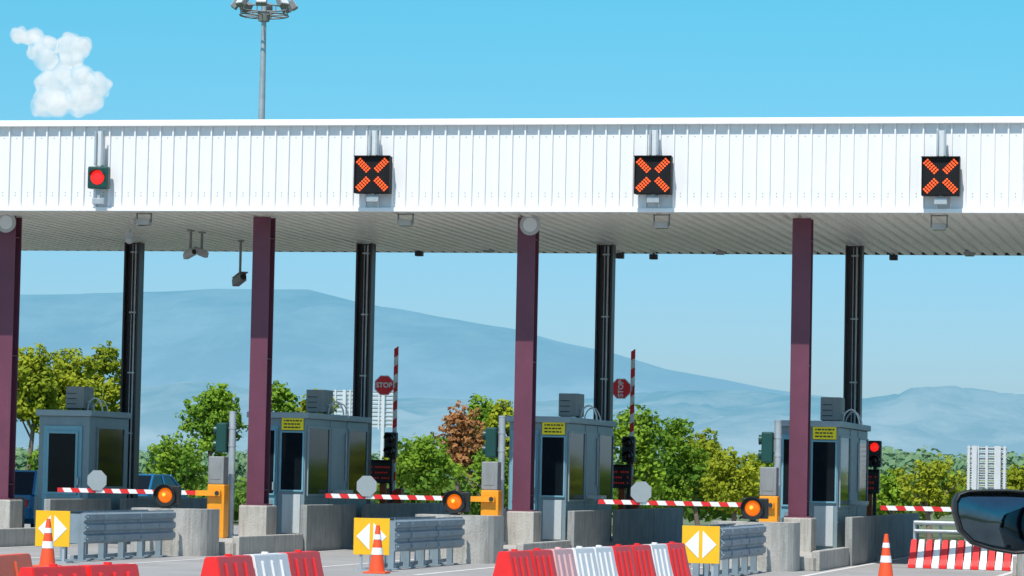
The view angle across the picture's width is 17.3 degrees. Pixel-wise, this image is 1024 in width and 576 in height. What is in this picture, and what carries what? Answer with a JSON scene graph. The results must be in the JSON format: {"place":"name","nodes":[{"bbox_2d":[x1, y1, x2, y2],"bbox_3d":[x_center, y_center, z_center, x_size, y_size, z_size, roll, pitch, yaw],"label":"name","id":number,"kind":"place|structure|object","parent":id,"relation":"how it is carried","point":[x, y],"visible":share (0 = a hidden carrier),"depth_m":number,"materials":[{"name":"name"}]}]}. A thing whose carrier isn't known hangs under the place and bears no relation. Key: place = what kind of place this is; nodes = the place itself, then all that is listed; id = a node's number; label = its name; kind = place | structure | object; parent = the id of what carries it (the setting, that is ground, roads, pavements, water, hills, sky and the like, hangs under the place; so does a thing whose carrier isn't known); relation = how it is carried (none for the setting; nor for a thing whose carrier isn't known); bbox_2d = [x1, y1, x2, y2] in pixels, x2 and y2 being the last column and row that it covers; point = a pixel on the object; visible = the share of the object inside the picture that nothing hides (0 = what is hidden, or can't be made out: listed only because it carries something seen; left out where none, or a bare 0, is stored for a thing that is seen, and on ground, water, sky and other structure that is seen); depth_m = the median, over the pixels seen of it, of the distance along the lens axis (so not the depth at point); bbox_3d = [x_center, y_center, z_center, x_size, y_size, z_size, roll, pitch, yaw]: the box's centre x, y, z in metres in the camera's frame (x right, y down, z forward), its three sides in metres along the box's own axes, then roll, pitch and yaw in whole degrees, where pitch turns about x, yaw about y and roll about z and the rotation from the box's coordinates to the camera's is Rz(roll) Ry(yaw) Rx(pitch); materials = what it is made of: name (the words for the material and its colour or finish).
{"place":"outdoors","nodes":[
{"label":"outdoors","id":0,"kind":"place"},
{"bbox_2d":[12,28,111,115],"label":"cloud","id":1,"kind":"structure","parent":0,"point":[54,98],"depth_m":3073.48,"materials":[{"name":"white"}]},
{"bbox_2d":[325,462,501,515],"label":"barrier gate","id":2,"kind":"structure","parent":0,"point":[490,498],"depth_m":64.70,"materials":[{"name":"metal"}]},
{"bbox_2d":[18,289,816,400],"bbox_3d":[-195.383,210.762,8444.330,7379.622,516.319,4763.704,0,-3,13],"label":"mountain","id":3,"kind":"structure","parent":0,"point":[197,335],"depth_m":8468.04,"materials":[{"name":"blue"}]},
{"bbox_2d":[0,524,1012,575],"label":"road","id":4,"kind":"structure","parent":0,"point":[184,566],"depth_m":58.38,"materials":[{"name":"asphalt"}]},
{"bbox_2d":[0,553,32,575],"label":"plastic barrier","id":5,"kind":"object","parent":4,"relation":"on","point":[12,564],"visible":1,"depth_m":29.77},
{"bbox_2d":[14,470,37,527],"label":"car","id":6,"kind":"object","parent":4,"relation":"on","point":[26,484],"visible":0.2,"depth_m":79.14,"materials":[{"name":"blue paint"}]},
{"bbox_2d":[33,519,61,566],"bbox_3d":[-7.330,4.026,53.000,0.360,0.765,0.360,0,-3,13],"label":"traffic cone","id":7,"kind":"object","parent":4,"relation":"on","point":[47,557],"visible":0.81,"depth_m":52.92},
{"bbox_2d":[18,564,86,575],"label":"plastic barrier","id":8,"kind":"object","parent":4,"relation":"on","point":[56,570],"visible":1,"depth_m":26.50,"materials":[{"name":"plastic"}]},
{"bbox_2d":[34,510,72,562],"bbox_3d":[-7.561,4.110,55.446,0.600,0.860,0.350,0,-3,13],"label":"island marker sign","id":9,"kind":"object","parent":4,"relation":"on","point":[60,523],"visible":0.87,"depth_m":55.34,"materials":[{"name":"metal"}]},
{"bbox_2d":[0,496,206,546],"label":"traffic island","id":10,"kind":"structure","parent":4,"relation":"on","point":[14,537],"depth_m":69.62,"materials":[{"name":"concrete"}]},
{"bbox_2d":[0,216,22,527],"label":"canopy column","id":11,"kind":"structure","parent":10,"relation":"on","point":[11,507],"depth_m":67.89,"materials":[{"name":"metal"}]},
{"bbox_2d":[36,386,131,509],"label":"toll booth","id":12,"kind":"object","parent":10,"relation":"on","point":[77,447],"visible":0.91,"depth_m":71.28,"materials":[{"name":"paint"}]},
{"bbox_2d":[42,426,82,509],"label":"door","id":13,"kind":"structure","parent":12,"relation":"in","point":[62,445],"depth_m":71.17,"materials":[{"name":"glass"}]},
{"bbox_2d":[96,427,124,487],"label":"window","id":14,"kind":"structure","parent":12,"relation":"in","point":[110,455],"depth_m":72.42,"materials":[{"name":"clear glass"}]},
{"bbox_2d":[120,242,144,497],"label":"canopy column","id":15,"kind":"structure","parent":10,"relation":"on","point":[132,328],"depth_m":75.07,"materials":[{"name":"metal"}]},
{"bbox_2d":[78,562,138,575],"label":"plastic barrier","id":16,"kind":"object","parent":4,"relation":"on","point":[111,569],"visible":0.97,"depth_m":27.38,"materials":[{"name":"plastic"}]},
{"bbox_2d":[55,510,175,560],"bbox_3d":[-6.919,4.315,58.709,0.630,0.840,4.710,0,-3,13],"label":"crash cushion","id":17,"kind":"object","parent":4,"relation":"on","point":[104,528],"visible":0.94,"depth_m":58.20,"materials":[{"name":"metal"}]},
{"bbox_2d":[138,474,188,497],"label":"car","id":18,"kind":"object","parent":4,"relation":"on","point":[149,481],"visible":0.1,"depth_m":88.96,"materials":[{"name":"blue paint"}]},
{"bbox_2d":[201,554,254,575],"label":"plastic barrier","id":19,"kind":"object","parent":4,"relation":"on","point":[232,565],"visible":1,"depth_m":30.66,"materials":[{"name":"plastic"}]},
{"bbox_2d":[246,552,290,575],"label":"plastic barrier","id":20,"kind":"object","parent":4,"relation":"on","point":[269,564],"visible":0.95,"depth_m":31.88,"materials":[{"name":"plastic"}]},
{"bbox_2d":[130,501,451,555],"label":"traffic island","id":21,"kind":"structure","parent":4,"relation":"on","point":[324,527],"depth_m":65.31,"materials":[{"name":"concrete"}]},
{"bbox_2d":[57,456,228,537],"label":"barrier gate","id":22,"kind":"structure","parent":21,"relation":"on","point":[216,493],"depth_m":65.91,"materials":[{"name":"orange metal"}]},
{"bbox_2d":[153,484,181,508],"bbox_3d":[-6.324,3.822,61.556,0.475,0.445,0.240,0,-3,13],"label":"warning beacon","id":23,"kind":"object","parent":21,"relation":"on","point":[166,496],"visible":1,"depth_m":61.52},
{"bbox_2d":[213,411,236,537],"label":"lane signal post","id":24,"kind":"object","parent":21,"relation":"on","point":[225,440],"visible":0.97,"depth_m":66.40,"materials":[{"name":"metal"}]},
{"bbox_2d":[238,217,276,535],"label":"canopy column","id":25,"kind":"structure","parent":21,"relation":"on","point":[257,513],"depth_m":66.65,"materials":[{"name":"metal"}]},
{"bbox_2d":[247,390,371,534],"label":"toll booth","id":26,"kind":"object","parent":21,"relation":"on","point":[316,456],"visible":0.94,"depth_m":68.58,"materials":[{"name":"paint"}]},
{"bbox_2d":[269,426,277,505],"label":"door","id":27,"kind":"structure","parent":26,"relation":"in","point":[274,429],"depth_m":67.93,"materials":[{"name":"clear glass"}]},
{"bbox_2d":[279,431,304,491],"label":"window","id":28,"kind":"structure","parent":26,"relation":"in","point":[291,467],"depth_m":67.88,"materials":[{"name":"black glass"}]},
{"bbox_2d":[306,426,330,495],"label":"window","id":29,"kind":"structure","parent":26,"relation":"in","point":[318,440],"depth_m":68.73,"materials":[{"name":"glass"}]},
{"bbox_2d":[347,429,367,493],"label":"window","id":30,"kind":"structure","parent":26,"relation":"in","point":[357,457],"depth_m":71.56,"materials":[{"name":"glass"}]},
{"bbox_2d":[352,243,375,503],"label":"canopy column","id":31,"kind":"structure","parent":21,"relation":"on","point":[364,330],"depth_m":73.89,"materials":[{"name":"metal"}]},
{"bbox_2d":[0,116,1023,255],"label":"toll canopy","id":32,"kind":"object","parent":31,"relation":"on","point":[752,185],"visible":0.98,"depth_m":65.04,"materials":[{"name":"metal"}]},
{"bbox_2d":[88,131,110,203],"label":"traffic light","id":33,"kind":"object","parent":32,"relation":"attached to","point":[99,172],"visible":1,"depth_m":65.80,"materials":[{"name":"metal"}]},
{"bbox_2d":[354,130,391,201],"bbox_3d":[-2.672,-2.348,64.615,0.720,1.380,0.250,0,-3,13],"label":"lane closed signal","id":34,"kind":"object","parent":32,"relation":"attached to","point":[373,172],"visible":1,"depth_m":64.56,"materials":[{"name":"metal"}]},
{"bbox_2d":[634,130,672,202],"bbox_3d":[2.673,-2.299,63.392,0.720,1.380,0.250,0,-3,13],"label":"lane closed signal","id":35,"kind":"object","parent":32,"relation":"attached to","point":[653,173],"visible":1,"depth_m":63.33,"materials":[{"name":"metal"}]},
{"bbox_2d":[921,130,960,204],"bbox_3d":[7.949,-2.236,62.184,0.720,1.380,0.250,0,-3,13],"label":"lane closed signal","id":36,"kind":"object","parent":32,"relation":"attached to","point":[940,174],"visible":1,"depth_m":62.12,"materials":[{"name":"metal"}]},
{"bbox_2d":[371,460,394,503],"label":"exit display post","id":37,"kind":"object","parent":21,"relation":"on","point":[382,472],"visible":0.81,"depth_m":74.50,"materials":[{"name":"metal"}]},
{"bbox_2d":[375,346,403,503],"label":"raised barrier gate","id":38,"kind":"structure","parent":21,"relation":"on","point":[386,385],"depth_m":75.14,"materials":[{"name":"metal"}]},
{"bbox_2d":[383,432,397,502],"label":"exit signal","id":39,"kind":"object","parent":21,"relation":"on","point":[390,449],"visible":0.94,"depth_m":74.80,"materials":[{"name":"metal"}]},
{"bbox_2d":[279,550,323,575],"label":"plastic barrier","id":40,"kind":"object","parent":4,"relation":"on","point":[305,563],"visible":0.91,"depth_m":32.95,"materials":[{"name":"plastic"}]},
{"bbox_2d":[353,518,391,571],"bbox_3d":[-2.249,4.150,54.231,0.600,0.860,0.350,0,-3,13],"label":"island marker sign","id":41,"kind":"object","parent":4,"relation":"on","point":[364,530],"visible":0.86,"depth_m":54.16,"materials":[{"name":"metal"}]},
{"bbox_2d":[363,525,390,573],"bbox_3d":[-2.132,4.139,53.144,0.360,0.765,0.360,0,-3,13],"label":"traffic cone","id":42,"kind":"object","parent":4,"relation":"on","point":[376,566],"visible":1,"depth_m":53.06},
{"bbox_2d":[363,516,464,569],"bbox_3d":[-1.655,4.354,57.505,0.630,0.840,4.710,0,-3,13],"label":"crash cushion","id":43,"kind":"object","parent":4,"relation":"on","point":[433,535],"visible":0.82,"depth_m":57.23,"materials":[{"name":"metal"}]},
{"bbox_2d":[493,549,534,575],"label":"plastic barrier","id":44,"kind":"object","parent":4,"relation":"on","point":[514,562],"visible":1,"depth_m":34.97,"materials":[{"name":"plastic"}]},
{"bbox_2d":[523,548,556,575],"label":"plastic barrier","id":45,"kind":"object","parent":4,"relation":"on","point":[543,563],"visible":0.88,"depth_m":35.91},
{"bbox_2d":[414,508,682,563],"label":"traffic island","id":46,"kind":"structure","parent":4,"relation":"on","point":[483,537],"depth_m":66.30,"materials":[{"name":"concrete"}]},
{"bbox_2d":[442,490,470,514],"bbox_3d":[-1.001,3.862,60.340,0.475,0.445,0.240,0,-3,13],"label":"warning beacon","id":47,"kind":"object","parent":46,"relation":"on","point":[454,502],"visible":1,"depth_m":60.30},
{"bbox_2d":[482,416,506,544],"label":"lane signal post","id":48,"kind":"object","parent":46,"relation":"on","point":[494,445],"visible":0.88,"depth_m":65.19,"materials":[{"name":"metal"}]},
{"bbox_2d":[504,218,540,544],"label":"canopy column","id":49,"kind":"structure","parent":46,"relation":"on","point":[522,520],"depth_m":65.43,"materials":[{"name":"metal"}]},
{"bbox_2d":[506,393,616,541],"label":"toll booth","id":50,"kind":"object","parent":46,"relation":"on","point":[574,454],"visible":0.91,"depth_m":66.93,"materials":[{"name":"metal"}]},
{"bbox_2d":[509,430,538,509],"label":"door","id":51,"kind":"structure","parent":50,"relation":"in","point":[512,431],"depth_m":66.76,"materials":[{"name":"metal"}]},
{"bbox_2d":[540,435,565,496],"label":"window","id":52,"kind":"structure","parent":50,"relation":"in","point":[553,448],"depth_m":66.68,"materials":[{"name":"black glass"}]},
{"bbox_2d":[567,431,585,500],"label":"window","id":53,"kind":"structure","parent":50,"relation":"in","point":[576,440],"depth_m":67.52,"materials":[{"name":"glass"}]},
{"bbox_2d":[597,433,613,500],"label":"window","id":54,"kind":"structure","parent":50,"relation":"in","point":[606,441],"depth_m":70.51,"materials":[{"name":"glass"}]},
{"bbox_2d":[593,244,615,539],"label":"canopy column","id":55,"kind":"structure","parent":46,"relation":"on","point":[604,327],"depth_m":72.70,"materials":[{"name":"metal"}]},
{"bbox_2d":[613,464,633,508],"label":"exit display post","id":56,"kind":"object","parent":46,"relation":"on","point":[622,476],"visible":0.64,"depth_m":73.30,"materials":[{"name":"metal"}]},
{"bbox_2d":[621,436,635,508],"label":"exit signal","id":57,"kind":"object","parent":46,"relation":"on","point":[628,454],"visible":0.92,"depth_m":73.59,"materials":[{"name":"metal"}]},
{"bbox_2d":[548,547,577,575],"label":"plastic barrier","id":58,"kind":"object","parent":4,"relation":"on","point":[564,561],"visible":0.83,"depth_m":36.66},
{"bbox_2d":[571,546,598,575],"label":"plastic barrier","id":59,"kind":"object","parent":4,"relation":"on","point":[585,561],"visible":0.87,"depth_m":37.39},
{"bbox_2d":[591,545,617,575],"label":"plastic barrier","id":60,"kind":"object","parent":4,"relation":"on","point":[605,561],"visible":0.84,"depth_m":38.14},
{"bbox_2d":[610,544,637,575],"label":"plastic barrier","id":61,"kind":"object","parent":4,"relation":"on","point":[624,560],"visible":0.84,"depth_m":38.87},
{"bbox_2d":[626,543,656,575],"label":"plastic barrier","id":62,"kind":"object","parent":4,"relation":"on","point":[643,560],"visible":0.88,"depth_m":39.61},
{"bbox_2d":[643,542,672,575],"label":"plastic barrier","id":63,"kind":"object","parent":4,"relation":"on","point":[661,559],"visible":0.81,"depth_m":40.36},
{"bbox_2d":[661,542,690,575],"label":"plastic barrier","id":64,"kind":"object","parent":4,"relation":"on","point":[678,559],"visible":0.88,"depth_m":41.09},
{"bbox_2d":[682,525,719,575],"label":"island marker sign","id":65,"kind":"object","parent":4,"relation":"on","point":[702,544],"visible":0.83,"depth_m":52.94,"materials":[{"name":"metal"}]},
{"bbox_2d":[692,523,765,575],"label":"crash cushion","id":66,"kind":"object","parent":4,"relation":"on","point":[743,542],"visible":0.64,"depth_m":56.02,"materials":[{"name":"metal"}]},
{"bbox_2d":[710,513,918,571],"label":"traffic island","id":67,"kind":"structure","parent":4,"relation":"on","point":[864,537],"depth_m":63.22,"materials":[{"name":"concrete"}]},
{"bbox_2d":[740,497,768,521],"bbox_3d":[4.273,3.901,59.134,0.475,0.445,0.240,0,-3,13],"label":"warning beacon","id":68,"kind":"object","parent":67,"relation":"on","point":[753,509],"visible":1,"depth_m":59.09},
{"bbox_2d":[758,420,781,509],"bbox_3d":[4.952,3.770,64.041,0.499,2.500,0.279,0,-3,13],"label":"lane signal post","id":69,"kind":"object","parent":67,"relation":"on","point":[770,443],"visible":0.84,"depth_m":63.99,"materials":[{"name":"metal"}]},
{"bbox_2d":[782,218,815,551],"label":"canopy column","id":70,"kind":"structure","parent":67,"relation":"on","point":[800,373],"depth_m":64.23,"materials":[{"name":"metal"}]},
{"bbox_2d":[780,397,870,549],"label":"toll booth","id":71,"kind":"object","parent":67,"relation":"on","point":[838,491],"visible":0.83,"depth_m":65.59,"materials":[{"name":"metal"}]},
{"bbox_2d":[780,434,788,521],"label":"door","id":72,"kind":"structure","parent":71,"relation":"in","point":[785,438],"depth_m":65.60,"materials":[{"name":"metal"}]},
{"bbox_2d":[810,440,836,502],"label":"window","id":73,"kind":"structure","parent":71,"relation":"in","point":[823,452],"depth_m":65.47,"materials":[{"name":"black glass"}]},
{"bbox_2d":[838,436,850,506],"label":"window","id":74,"kind":"structure","parent":71,"relation":"in","point":[844,441],"depth_m":66.31,"materials":[{"name":"glass"}]},
{"bbox_2d":[857,438,868,506],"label":"window","id":75,"kind":"structure","parent":71,"relation":"in","point":[864,443],"depth_m":69.32,"materials":[{"name":"glass"}]},
{"bbox_2d":[843,245,863,423],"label":"canopy column","id":76,"kind":"structure","parent":67,"relation":"on","point":[853,323],"depth_m":71.49,"materials":[{"name":"metal"}]},
{"bbox_2d":[868,441,881,515],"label":"exit signal","id":77,"kind":"object","parent":67,"relation":"on","point":[875,455],"visible":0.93,"depth_m":72.39,"materials":[{"name":"metal"}]},
{"bbox_2d":[878,534,892,575],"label":"traffic cone","id":78,"kind":"object","parent":4,"relation":"on","point":[885,567],"visible":1,"depth_m":54.75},
{"bbox_2d":[913,520,965,545],"bbox_3d":[8.979,4.944,64.631,2.565,0.885,0.157,0,-3,19],"label":"guard rail","id":79,"kind":"object","parent":4,"relation":"on","point":[940,531],"visible":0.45,"depth_m":64.89,"materials":[{"name":"metal"}]},
{"bbox_2d":[951,489,1023,554],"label":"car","id":80,"kind":"object","parent":4,"relation":"on","point":[991,519],"visible":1,"depth_m":8.38,"materials":[{"name":"paint"}]},
{"bbox_2d":[0,0,1023,397],"label":"sky","id":81,"kind":"structure","parent":0,"point":[929,320],"materials":[{"name":"blue"}]},
{"bbox_2d":[16,381,1023,461],"bbox_3d":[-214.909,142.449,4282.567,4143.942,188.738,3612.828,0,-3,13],"label":"mountain","id":82,"kind":"structure","parent":0,"point":[955,420],"depth_m":4080.35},
{"bbox_2d":[234,489,963,542],"bbox_3d":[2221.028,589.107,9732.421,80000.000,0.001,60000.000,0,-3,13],"label":"ground","id":83,"kind":"structure","parent":0,"point":[949,536],"depth_m":120.80,"materials":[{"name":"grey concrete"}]},
{"bbox_2d":[16,343,66,469],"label":"tree","id":84,"kind":"object","parent":83,"relation":"on","point":[36,386],"visible":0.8,"depth_m":103.58,"materials":[{"name":"green plant"}]},
{"bbox_2d":[35,347,109,433],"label":"tree","id":85,"kind":"object","parent":83,"relation":"on","point":[73,375],"visible":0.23,"depth_m":106.46,"materials":[{"name":"green plant"}]},
{"bbox_2d":[82,340,120,411],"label":"tree","id":86,"kind":"object","parent":83,"relation":"on","point":[107,360],"visible":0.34,"depth_m":109.48,"materials":[{"name":"green plant"}]},
{"bbox_2d":[143,434,212,497],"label":"bush","id":87,"kind":"object","parent":83,"relation":"on","point":[182,466],"visible":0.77,"depth_m":92.00,"materials":[{"name":"green plant"}]},
{"bbox_2d":[173,383,247,464],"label":"tree","id":88,"kind":"object","parent":83,"relation":"on","point":[209,410],"visible":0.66,"depth_m":100.05,"materials":[{"name":"green plant"}]},
{"bbox_2d":[230,0,297,481],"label":"mast light","id":89,"kind":"object","parent":83,"relation":"on","point":[265,13],"visible":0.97,"depth_m":123.74,"materials":[{"name":"metal"}]},
{"bbox_2d":[271,380,300,411],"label":"tree","id":90,"kind":"object","parent":83,"relation":"on","point":[281,395],"visible":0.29,"depth_m":102.93,"materials":[{"name":"green plant"}]},
{"bbox_2d":[333,390,397,459],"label":"sign panel back","id":91,"kind":"object","parent":83,"relation":"on","point":[383,406],"visible":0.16,"depth_m":129.29,"materials":[{"name":"metal"}]},
{"bbox_2d":[396,434,460,502],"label":"bush","id":92,"kind":"object","parent":83,"relation":"on","point":[425,478],"visible":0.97,"depth_m":90.33,"materials":[{"name":"green plant"}]},
{"bbox_2d":[430,400,486,514],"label":"tree","id":93,"kind":"object","parent":83,"relation":"on","point":[470,440],"visible":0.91,"depth_m":98.44,"materials":[{"name":"orange plant"}]},
{"bbox_2d":[461,393,493,471],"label":"tree","id":94,"kind":"object","parent":83,"relation":"on","point":[486,407],"visible":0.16,"depth_m":106.71,"materials":[{"name":"green plant"}]},
{"bbox_2d":[449,449,508,504],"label":"bush","id":95,"kind":"object","parent":83,"relation":"on","point":[477,489],"visible":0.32,"depth_m":95.24,"materials":[{"name":"green plant"}]},
{"bbox_2d":[480,399,513,481],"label":"tree","id":96,"kind":"object","parent":83,"relation":"on","point":[498,409],"visible":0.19,"depth_m":101.33,"materials":[{"name":"green plant"}]},
{"bbox_2d":[15,445,1023,487],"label":"wood","id":97,"kind":"object","parent":83,"relation":"on","point":[891,460],"visible":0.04,"depth_m":276.31,"materials":[{"name":"plant"}]},
{"bbox_2d":[186,471,1015,525],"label":"undergrowth","id":98,"kind":"object","parent":83,"relation":"on","point":[240,497],"visible":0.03,"depth_m":97.47,"materials":[{"name":"green plant"}]},
{"bbox_2d":[613,404,667,508],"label":"tree","id":99,"kind":"object","parent":83,"relation":"on","point":[645,435],"visible":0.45,"depth_m":87.09,"materials":[{"name":"green plant"}]},
{"bbox_2d":[644,417,710,517],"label":"tree","id":100,"kind":"object","parent":83,"relation":"on","point":[679,473],"visible":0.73,"depth_m":89.89,"materials":[{"name":"green plant"}]},
{"bbox_2d":[681,427,728,525],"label":"tree","id":101,"kind":"object","parent":83,"relation":"on","point":[711,446],"visible":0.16,"depth_m":93.88,"materials":[{"name":"green plant"}]},
{"bbox_2d":[700,446,765,520],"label":"bush","id":102,"kind":"object","parent":83,"relation":"on","point":[748,482],"visible":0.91,"depth_m":88.56,"materials":[{"name":"green plant"}]},
{"bbox_2d":[872,468,912,514],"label":"bush","id":103,"kind":"object","parent":83,"relation":"on","point":[888,494],"visible":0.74,"depth_m":91.58,"materials":[{"name":"green plant"}]},
{"bbox_2d":[892,453,966,540],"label":"bush","id":104,"kind":"object","parent":83,"relation":"on","point":[932,494],"visible":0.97,"depth_m":87.35,"materials":[{"name":"green plant"}]},
{"bbox_2d":[967,446,1006,546],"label":"apartment building","id":105,"kind":"structure","parent":83,"relation":"on","point":[975,468],"depth_m":81.77,"materials":[{"name":"concrete"}]},
{"bbox_2d":[993,464,1023,489],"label":"bush","id":106,"kind":"object","parent":83,"relation":"on","point":[1015,475],"visible":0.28,"depth_m":85.02,"materials":[{"name":"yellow plant"}]},
{"bbox_2d":[613,349,640,508],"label":"raised barrier gate","id":107,"kind":"structure","parent":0,"point":[623,388],"depth_m":73.94,"materials":[{"name":"metal"}]},
{"bbox_2d":[598,467,779,521],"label":"barrier gate","id":108,"kind":"structure","parent":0,"point":[769,487],"depth_m":63.55,"materials":[{"name":"metal"}]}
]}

